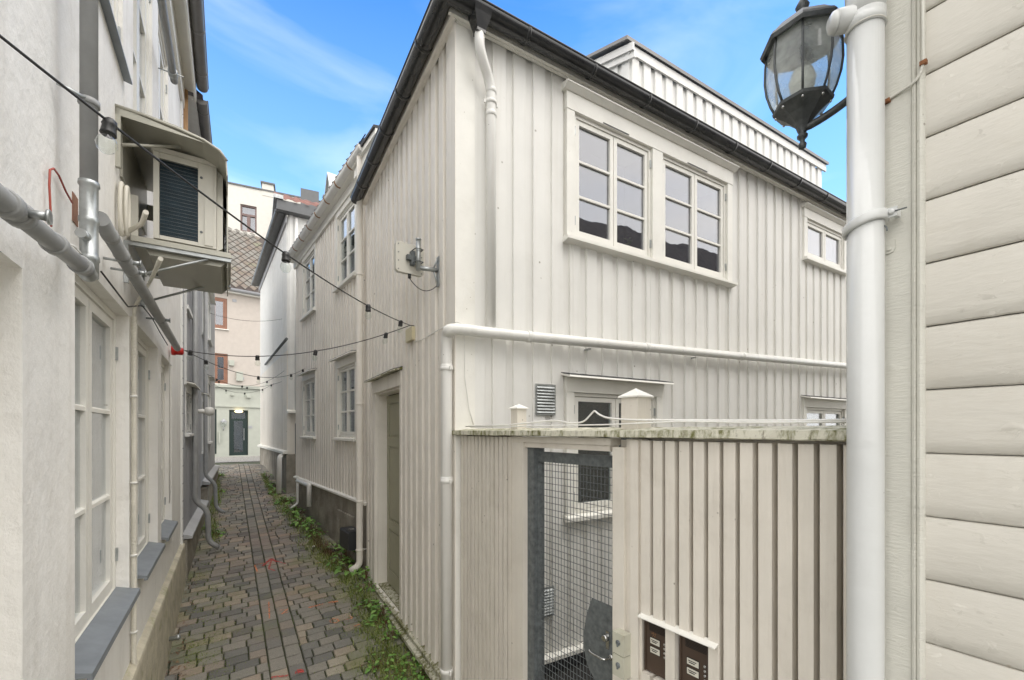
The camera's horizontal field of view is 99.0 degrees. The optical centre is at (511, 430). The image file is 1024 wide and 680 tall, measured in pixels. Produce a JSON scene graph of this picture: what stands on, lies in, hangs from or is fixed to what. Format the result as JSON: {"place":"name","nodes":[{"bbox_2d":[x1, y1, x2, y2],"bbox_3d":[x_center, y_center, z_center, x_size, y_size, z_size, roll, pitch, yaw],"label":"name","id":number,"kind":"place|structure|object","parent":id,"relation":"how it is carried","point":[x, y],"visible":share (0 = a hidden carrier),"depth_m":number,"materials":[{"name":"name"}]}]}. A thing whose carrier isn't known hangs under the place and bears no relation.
{"place":"outdoors","nodes":[
{"label":"outdoors","id":0,"kind":"place"},
{"bbox_2d":[215,456,259,462],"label":"street","id":1,"kind":"structure","parent":0,"point":[231,459],"depth_m":16.55,"materials":[{"name":"stone"}]},
{"bbox_2d":[215,456,259,468],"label":"ground","id":2,"kind":"structure","parent":0,"point":[241,459],"depth_m":17.75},
{"bbox_2d":[0,0,208,679],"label":"rendered house","id":3,"kind":"structure","parent":2,"relation":"on","point":[92,566],"depth_m":1.61,"materials":[{"name":"paint"}]},
{"bbox_2d":[75,274,140,679],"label":"window","id":4,"kind":"structure","parent":3,"relation":"in","point":[102,608],"depth_m":2.02,"materials":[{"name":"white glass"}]},
{"bbox_2d":[109,0,120,39],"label":"window","id":5,"kind":"structure","parent":3,"relation":"in","point":[114,3],"depth_m":2.22,"materials":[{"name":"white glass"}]},
{"bbox_2d":[133,0,150,114],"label":"window","id":6,"kind":"structure","parent":3,"relation":"in","point":[140,7],"depth_m":2.98,"materials":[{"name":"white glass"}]},
{"bbox_2d":[137,336,165,580],"bbox_3d":[-2.528,0.132,2.972,0.187,1.540,0.908,0,0,-33],"label":"window","id":7,"kind":"structure","parent":3,"relation":"in","point":[149,553],"depth_m":3.23,"materials":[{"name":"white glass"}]},
{"bbox_2d":[158,24,166,120],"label":"window","id":8,"kind":"structure","parent":3,"relation":"in","point":[162,87],"depth_m":3.86,"materials":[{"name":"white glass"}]},
{"bbox_2d":[161,362,177,540],"bbox_3d":[-3.103,0.137,3.857,0.187,1.530,0.794,0,0,-33],"label":"window","id":9,"kind":"structure","parent":3,"relation":"in","point":[168,527],"depth_m":4.11,"materials":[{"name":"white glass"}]},
{"bbox_2d":[115,104,230,306],"bbox_3d":[-1.898,-1.174,2.512,0.476,0.802,1.095,0,0,-33],"label":"heat pump","id":10,"kind":"object","parent":3,"relation":"attached to","point":[190,228],"visible":0.99,"depth_m":2.41,"materials":[{"name":"beige metal"}]},
{"bbox_2d":[169,346,183,502],"bbox_3d":[-3.082,-0.060,4.016,0.106,1.444,0.090,0,0,-33],"label":"alarm sounder","id":11,"kind":"object","parent":3,"relation":"attached to","point":[172,351],"visible":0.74,"depth_m":3.99,"materials":[{"name":"red plastic"}]},
{"bbox_2d":[183,90,220,580],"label":"wooden house","id":12,"kind":"structure","parent":2,"relation":"on","point":[196,511],"depth_m":5.83,"materials":[{"name":"grey wood"}]},
{"bbox_2d":[185,381,200,436],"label":"window","id":13,"kind":"structure","parent":12,"relation":"in","point":[188,388],"depth_m":5.78,"materials":[{"name":"white wood"}]},
{"bbox_2d":[198,407,213,415],"bbox_3d":[-4.388,-0.280,6.222,0.252,0.124,0.122,0,0,-34],"label":"globe lamp","id":14,"kind":"object","parent":12,"relation":"attached to","point":[208,411],"visible":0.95,"depth_m":6.21,"materials":[{"name":"white glass"}]},
{"bbox_2d":[201,230,228,513],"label":"wooden house","id":15,"kind":"structure","parent":2,"relation":"on","point":[209,472],"depth_m":7.83,"materials":[{"name":"grey wood"}]},
{"bbox_2d":[202,291,202,337],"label":"window","id":16,"kind":"structure","parent":15,"relation":"in","point":[202,291],"depth_m":7.64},
{"bbox_2d":[201,392,210,453],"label":"window","id":17,"kind":"structure","parent":15,"relation":"in","point":[201,392],"depth_m":7.64,"materials":[{"name":"white wood"}]},
{"bbox_2d":[208,375,215,443],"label":"window","id":18,"kind":"structure","parent":15,"relation":"in","point":[210,378],"depth_m":9.58,"materials":[{"name":"white wood"}]},
{"bbox_2d":[208,292,215,347],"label":"window","id":19,"kind":"structure","parent":15,"relation":"in","point":[211,299],"depth_m":9.55,"materials":[{"name":"white wood"}]},
{"bbox_2d":[209,373,280,387],"bbox_3d":[-5.307,-1.061,8.797,0.048,0.511,1.643,0,0,23],"label":"string light","id":20,"kind":"object","parent":15,"relation":"attached to","point":[242,385],"visible":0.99,"depth_m":8.67,"materials":[{"name":"plastic"}]},
{"bbox_2d":[215,227,264,456],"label":"rendered building","id":21,"kind":"structure","parent":2,"relation":"on","point":[239,413],"depth_m":20.17,"materials":[{"name":"paint"}]},
{"bbox_2d":[215,409,215,453],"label":"window","id":22,"kind":"structure","parent":21,"relation":"in","point":[215,409],"depth_m":19.51,"materials":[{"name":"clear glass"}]},
{"bbox_2d":[215,353,227,384],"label":"window","id":23,"kind":"structure","parent":21,"relation":"in","point":[221,374],"depth_m":19.76,"materials":[{"name":"orange wood"}]},
{"bbox_2d":[215,297,228,330],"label":"window","id":24,"kind":"structure","parent":21,"relation":"in","point":[221,303],"depth_m":19.73,"materials":[{"name":"orange wood"}]},
{"bbox_2d":[229,410,247,455],"bbox_3d":[-12.745,0.086,20.302,0.755,2.086,0.540,0,0,-41],"label":"door","id":25,"kind":"structure","parent":21,"relation":"in","point":[238,422],"depth_m":20.34,"materials":[{"name":"teal glass"}]},
{"bbox_2d":[228,180,323,237],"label":"rendered building","id":26,"kind":"structure","parent":2,"relation":"on","point":[251,207],"depth_m":27.25,"materials":[{"name":"beige paint"}]},
{"bbox_2d":[240,204,256,232],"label":"window","id":27,"kind":"structure","parent":26,"relation":"in","point":[248,214],"depth_m":27.31,"materials":[{"name":"brown glass"}]},
{"bbox_2d":[251,192,318,493],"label":"wooden house","id":28,"kind":"structure","parent":2,"relation":"on","point":[273,280],"depth_m":10.13,"materials":[{"name":"beige wood"}]},
{"bbox_2d":[295,424,295,453],"bbox_3d":[-4.618,0.445,9.802,0.440,1.730,0.055,0,0,-30],"label":"door","id":29,"kind":"structure","parent":28,"relation":"in","point":[295,424],"depth_m":9.68,"materials":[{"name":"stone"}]},
{"bbox_2d":[289,124,378,571],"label":"wooden house","id":30,"kind":"structure","parent":2,"relation":"on","point":[330,476],"depth_m":6.40,"materials":[{"name":"beige wood"}]},
{"bbox_2d":[186,351,303,379],"bbox_3d":[-3.338,-0.861,5.889,0.051,0.498,3.878,0,0,-11],"label":"string light","id":31,"kind":"object","parent":30,"relation":"hanging from","point":[258,377],"visible":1,"depth_m":5.40,"materials":[{"name":"plastic"}]},
{"bbox_2d":[296,368,316,438],"bbox_3d":[-3.528,-0.454,7.666,0.270,1.183,1.041,0,0,-38],"label":"window","id":32,"kind":"structure","parent":30,"relation":"in","point":[309,386],"depth_m":7.82,"materials":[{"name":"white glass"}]},
{"bbox_2d":[299,242,315,321],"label":"window","id":33,"kind":"structure","parent":30,"relation":"in","point":[308,278],"depth_m":7.83,"materials":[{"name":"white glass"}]},
{"bbox_2d":[328,350,355,441],"bbox_3d":[-2.253,-0.454,6.017,0.270,1.183,0.992,0,0,-38],"label":"window","id":34,"kind":"structure","parent":30,"relation":"in","point":[346,378],"depth_m":6.20,"materials":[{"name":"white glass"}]},
{"bbox_2d":[333,194,355,293],"bbox_3d":[-2.232,-2.574,6.034,0.216,1.151,0.928,0,0,-38],"label":"window","id":35,"kind":"structure","parent":30,"relation":"in","point":[346,228],"depth_m":6.20,"materials":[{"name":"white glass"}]},
{"bbox_2d":[340,526,355,550],"bbox_3d":[-2.051,1.362,5.558,0.170,0.229,0.359,0,0,-38],"label":"bait station","id":36,"kind":"object","parent":30,"relation":"attached to","point":[347,538],"visible":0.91,"depth_m":5.42,"materials":[{"name":"plastic"}]},
{"bbox_2d":[350,0,845,679],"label":"wooden house","id":37,"kind":"structure","parent":2,"relation":"on","point":[520,178],"depth_m":3.71,"materials":[{"name":"white wood"}]},
{"bbox_2d":[0,34,408,330],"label":"string light","id":38,"kind":"object","parent":37,"relation":"hanging from","point":[109,128],"visible":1,"depth_m":1.22,"materials":[{"name":"rubber"}]},
{"bbox_2d":[184,325,408,363],"bbox_3d":[-1.923,-0.735,3.836,2.148,0.321,0.060,0,0,8],"label":"string light","id":39,"kind":"object","parent":37,"relation":"hanging from","point":[315,352],"visible":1,"depth_m":3.83,"materials":[{"name":"rubber"}]},
{"bbox_2d":[387,394,398,593],"bbox_3d":[-1.157,0.655,4.558,0.045,2.090,0.942,0,0,-30],"label":"door","id":40,"kind":"structure","parent":37,"relation":"in","point":[393,400],"depth_m":4.74,"materials":[{"name":"wood"}]},
{"bbox_2d":[406,326,414,342],"bbox_3d":[-0.869,-0.825,3.745,0.036,0.110,0.202,0,0,-28],"label":"junction box","id":41,"kind":"object","parent":37,"relation":"attached to","point":[410,334],"visible":1,"depth_m":3.70,"materials":[{"name":"beige plastic"}]},
{"bbox_2d":[394,237,439,290],"bbox_3d":[-0.700,-1.211,3.201,0.311,0.366,0.140,0,0,-24],"label":"panel antenna","id":42,"kind":"object","parent":37,"relation":"attached to","point":[409,260],"visible":1,"depth_m":3.17,"materials":[{"name":"plastic"}]},
{"bbox_2d":[415,322,473,424],"bbox_3d":[-0.541,-0.398,3.329,0.135,0.710,0.895,0,0,-31],"label":"power cable","id":43,"kind":"object","parent":37,"relation":"attached to","point":[464,364],"visible":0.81,"depth_m":2.97,"materials":[{"name":"white plastic"}]},
{"bbox_2d":[575,114,650,257],"bbox_3d":[0.775,-2.021,3.829,0.917,1.028,0.365,0,0,-30],"label":"window","id":44,"kind":"structure","parent":37,"relation":"in","point":[613,171],"depth_m":3.90,"materials":[{"name":"clear glass"}]},
{"bbox_2d":[561,372,673,522],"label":"window","id":45,"kind":"structure","parent":37,"relation":"in","point":[584,384],"depth_m":3.57,"materials":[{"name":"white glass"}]},
{"bbox_2d":[624,235,631,245],"bbox_3d":[1.049,-1.675,3.969,0.089,0.194,0.101,0,0,0],"label":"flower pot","id":46,"kind":"object","parent":37,"relation":"on","point":[629,243],"visible":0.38,"depth_m":3.96,"materials":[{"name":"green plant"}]},
{"bbox_2d":[663,155,726,278],"bbox_3d":[1.680,-2.021,4.362,0.998,1.028,0.365,0,0,-30],"label":"window","id":47,"kind":"structure","parent":37,"relation":"in","point":[694,202],"depth_m":4.45,"materials":[{"name":"clear glass"}]},
{"bbox_2d":[801,202,845,276],"bbox_3d":[3.913,-2.373,5.522,1.133,0.673,0.213,0,0,-30],"label":"window","id":48,"kind":"structure","parent":37,"relation":"in","point":[824,248],"depth_m":5.51,"materials":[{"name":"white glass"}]},
{"bbox_2d":[801,395,845,425],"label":"window","id":49,"kind":"structure","parent":37,"relation":"in","point":[819,404],"depth_m":5.52,"materials":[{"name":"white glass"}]},
{"bbox_2d":[452,388,845,679],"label":"timber fence","id":50,"kind":"object","parent":2,"relation":"on","point":[729,547],"visible":0.97,"depth_m":1.55,"materials":[{"name":"paint"}]},
{"bbox_2d":[528,447,611,679],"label":"gate","id":51,"kind":"structure","parent":50,"relation":"attached to","point":[597,639],"depth_m":2.21,"materials":[{"name":"metal"}]},
{"bbox_2d":[644,620,664,678],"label":"entry phone","id":52,"kind":"object","parent":50,"relation":"attached to","point":[654,648],"visible":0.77,"depth_m":1.69,"materials":[{"name":"metal"}]},
{"bbox_2d":[465,410,845,426],"bbox_3d":[0.327,-0.059,2.034,0.035,0.068,2.046,0,0,-37],"label":"power cable","id":53,"kind":"object","parent":50,"relation":"on","point":[739,420],"visible":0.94,"depth_m":1.64,"materials":[{"name":"white plastic"}]},
{"bbox_2d":[470,421,845,427],"bbox_3d":[0.339,-0.029,1.980,0.031,0.016,1.962,0,0,-38],"label":"power cable","id":54,"kind":"object","parent":50,"relation":"on","point":[680,421],"visible":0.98,"depth_m":1.59,"materials":[{"name":"white plastic"}]},
{"bbox_2d":[680,635,707,679],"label":"entry phone","id":55,"kind":"object","parent":50,"relation":"attached to","point":[693,660],"visible":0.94,"depth_m":1.56,"materials":[{"name":"metal"}]},
{"bbox_2d":[826,0,1023,679],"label":"clapboard house","id":56,"kind":"structure","parent":2,"relation":"on","point":[933,233],"depth_m":0.98,"materials":[{"name":"paint"}]},
{"bbox_2d":[760,0,845,149],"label":"wall lantern","id":57,"kind":"object","parent":56,"relation":"attached to","point":[799,42],"depth_m":1.25,"materials":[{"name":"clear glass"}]},
{"bbox_2d":[164,461,430,679],"bbox_3d":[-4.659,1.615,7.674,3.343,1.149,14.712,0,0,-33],"label":"cobbled lane","id":58,"kind":"structure","parent":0,"point":[276,657],"depth_m":4.52,"materials":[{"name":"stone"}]},
{"bbox_2d":[203,471,223,542],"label":"grass","id":59,"kind":"structure","parent":58,"relation":"on","point":[214,509],"depth_m":7.88,"materials":[{"name":"green plant"}]},
{"bbox_2d":[211,529,225,536],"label":"weed","id":60,"kind":"object","parent":58,"relation":"on","point":[216,531],"visible":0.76,"depth_m":6.70,"materials":[{"name":"green plant"}]},
{"bbox_2d":[262,559,282,570],"bbox_3d":[-3.061,1.706,5.592,0.459,0.036,0.226,0,0,34],"label":"paint mark","id":61,"kind":"object","parent":58,"relation":"on","point":[269,563],"visible":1,"depth_m":5.65,"materials":[{"name":"red paint"}]},
{"bbox_2d":[268,487,285,495],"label":"weed","id":62,"kind":"object","parent":58,"relation":"on","point":[275,492],"visible":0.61,"depth_m":9.41,"materials":[{"name":"green plant"}]},
{"bbox_2d":[267,496,289,504],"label":"weed","id":63,"kind":"object","parent":58,"relation":"on","point":[276,502],"visible":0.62,"depth_m":8.64,"materials":[{"name":"green plant"}]},
{"bbox_2d":[276,496,295,503],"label":"weed","id":64,"kind":"object","parent":58,"relation":"on","point":[285,499],"visible":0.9,"depth_m":8.66,"materials":[{"name":"green plant"}]},
{"bbox_2d":[284,506,303,515],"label":"weed","id":65,"kind":"object","parent":58,"relation":"on","point":[296,511],"visible":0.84,"depth_m":7.76,"materials":[{"name":"green plant"}]},
{"bbox_2d":[166,549,424,678],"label":"fallen leaves","id":66,"kind":"object","parent":58,"relation":"on","point":[201,619],"visible":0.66,"depth_m":3.82,"materials":[{"name":"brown plant"}]},
{"bbox_2d":[288,514,314,527],"bbox_3d":[-3.480,1.498,7.255,0.411,0.199,0.405,0,0,4],"label":"weed","id":67,"kind":"object","parent":58,"relation":"on","point":[308,519],"visible":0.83,"depth_m":7.23,"materials":[{"name":"green plant"}]},
{"bbox_2d":[182,556,424,679],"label":"moss","id":68,"kind":"object","parent":58,"relation":"on","point":[250,635],"visible":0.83,"depth_m":4.06,"materials":[{"name":"green plant"}]},
{"bbox_2d":[261,472,349,572],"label":"grass","id":69,"kind":"structure","parent":58,"relation":"on","point":[264,478],"depth_m":6.62,"materials":[{"name":"green plant"}]},
{"bbox_2d":[301,519,321,531],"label":"weed","id":70,"kind":"object","parent":58,"relation":"on","point":[311,524],"visible":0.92,"depth_m":6.88,"materials":[{"name":"green plant"}]},
{"bbox_2d":[303,529,327,537],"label":"weed","id":71,"kind":"object","parent":58,"relation":"on","point":[317,532],"visible":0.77,"depth_m":6.71,"materials":[{"name":"green plant"}]},
{"bbox_2d":[326,540,345,554],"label":"weed","id":72,"kind":"object","parent":58,"relation":"on","point":[336,547],"visible":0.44,"depth_m":6.02,"materials":[{"name":"green plant"}]},
{"bbox_2d":[324,555,354,565],"bbox_3d":[-2.227,1.670,5.677,0.386,0.106,0.341,0,0,-32],"label":"weed","id":73,"kind":"object","parent":58,"relation":"on","point":[329,563],"visible":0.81,"depth_m":5.63,"materials":[{"name":"green plant"}]},
{"bbox_2d":[333,546,355,559],"bbox_3d":[-2.185,1.586,5.790,0.348,0.239,0.329,0,0,22],"label":"weed","id":74,"kind":"object","parent":58,"relation":"on","point":[342,551],"visible":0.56,"depth_m":5.75,"materials":[{"name":"green plant"}]},
{"bbox_2d":[334,558,363,576],"bbox_3d":[-1.968,1.668,5.426,0.490,0.153,0.554,0,0,-1],"label":"weed","id":75,"kind":"object","parent":58,"relation":"on","point":[348,570],"visible":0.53,"depth_m":5.32,"materials":[{"name":"green plant"}]},
{"bbox_2d":[354,566,370,579],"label":"weed","id":76,"kind":"object","parent":58,"relation":"on","point":[365,576],"visible":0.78,"depth_m":5.14,"materials":[{"name":"green plant"}]},
{"bbox_2d":[352,599,379,610],"bbox_3d":[-1.474,1.778,4.505,0.254,0.123,0.251,0,0,12],"label":"weed","id":77,"kind":"object","parent":58,"relation":"on","point":[369,604],"visible":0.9,"depth_m":4.45,"materials":[{"name":"green plant"}]},
{"bbox_2d":[356,579,377,591],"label":"weed","id":78,"kind":"object","parent":58,"relation":"on","point":[372,589],"visible":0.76,"depth_m":4.90,"materials":[{"name":"green plant"}]},
{"bbox_2d":[362,614,391,629],"bbox_3d":[-1.277,1.809,4.165,0.337,0.093,0.298,0,0,9],"label":"weed","id":79,"kind":"object","parent":58,"relation":"on","point":[372,623],"visible":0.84,"depth_m":4.14,"materials":[{"name":"green plant"}]},
{"bbox_2d":[369,603,391,619],"bbox_3d":[-1.240,1.781,4.335,0.309,0.152,0.313,0,0,-9],"label":"weed","id":80,"kind":"object","parent":58,"relation":"on","point":[378,612],"visible":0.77,"depth_m":4.28,"materials":[{"name":"green plant"}]},
{"bbox_2d":[364,652,404,673],"bbox_3d":[-1.025,1.866,3.555,0.337,0.093,0.298,0,0,-21],"label":"weed","id":81,"kind":"object","parent":58,"relation":"on","point":[369,668],"visible":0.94,"depth_m":3.51,"materials":[{"name":"green plant"}]},
{"bbox_2d":[382,626,400,639],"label":"weed","id":82,"kind":"object","parent":58,"relation":"on","point":[388,638],"visible":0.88,"depth_m":3.91,"materials":[{"name":"green plant"}]},
{"bbox_2d":[384,661,416,679],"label":"weed","id":83,"kind":"object","parent":58,"relation":"on","point":[404,670],"visible":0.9,"depth_m":3.42,"materials":[{"name":"green plant"}]},
{"bbox_2d":[402,652,419,666],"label":"weed","id":84,"kind":"object","parent":58,"relation":"on","point":[414,659],"visible":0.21,"depth_m":3.58,"materials":[{"name":"green plant"}]},
{"bbox_2d":[412,665,428,679],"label":"weed","id":85,"kind":"object","parent":58,"relation":"on","point":[420,677],"visible":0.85,"depth_m":3.33,"materials":[{"name":"green plant"}]},
{"bbox_2d":[310,533,341,558],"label":"dry grass","id":86,"kind":"structure","parent":0,"point":[329,551],"depth_m":6.11,"materials":[{"name":"green plant"}]},
{"bbox_2d":[330,573,427,679],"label":"grass","id":87,"kind":"structure","parent":0,"point":[377,629],"depth_m":3.89,"materials":[{"name":"green plant"}]},
{"bbox_2d":[196,0,845,200],"label":"sky","id":88,"kind":"structure","parent":0,"point":[295,85],"materials":[{"name":"blue"}]},
{"bbox_2d":[544,661,594,679],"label":"yard floor","id":89,"kind":"structure","parent":0,"point":[577,672],"depth_m":3.35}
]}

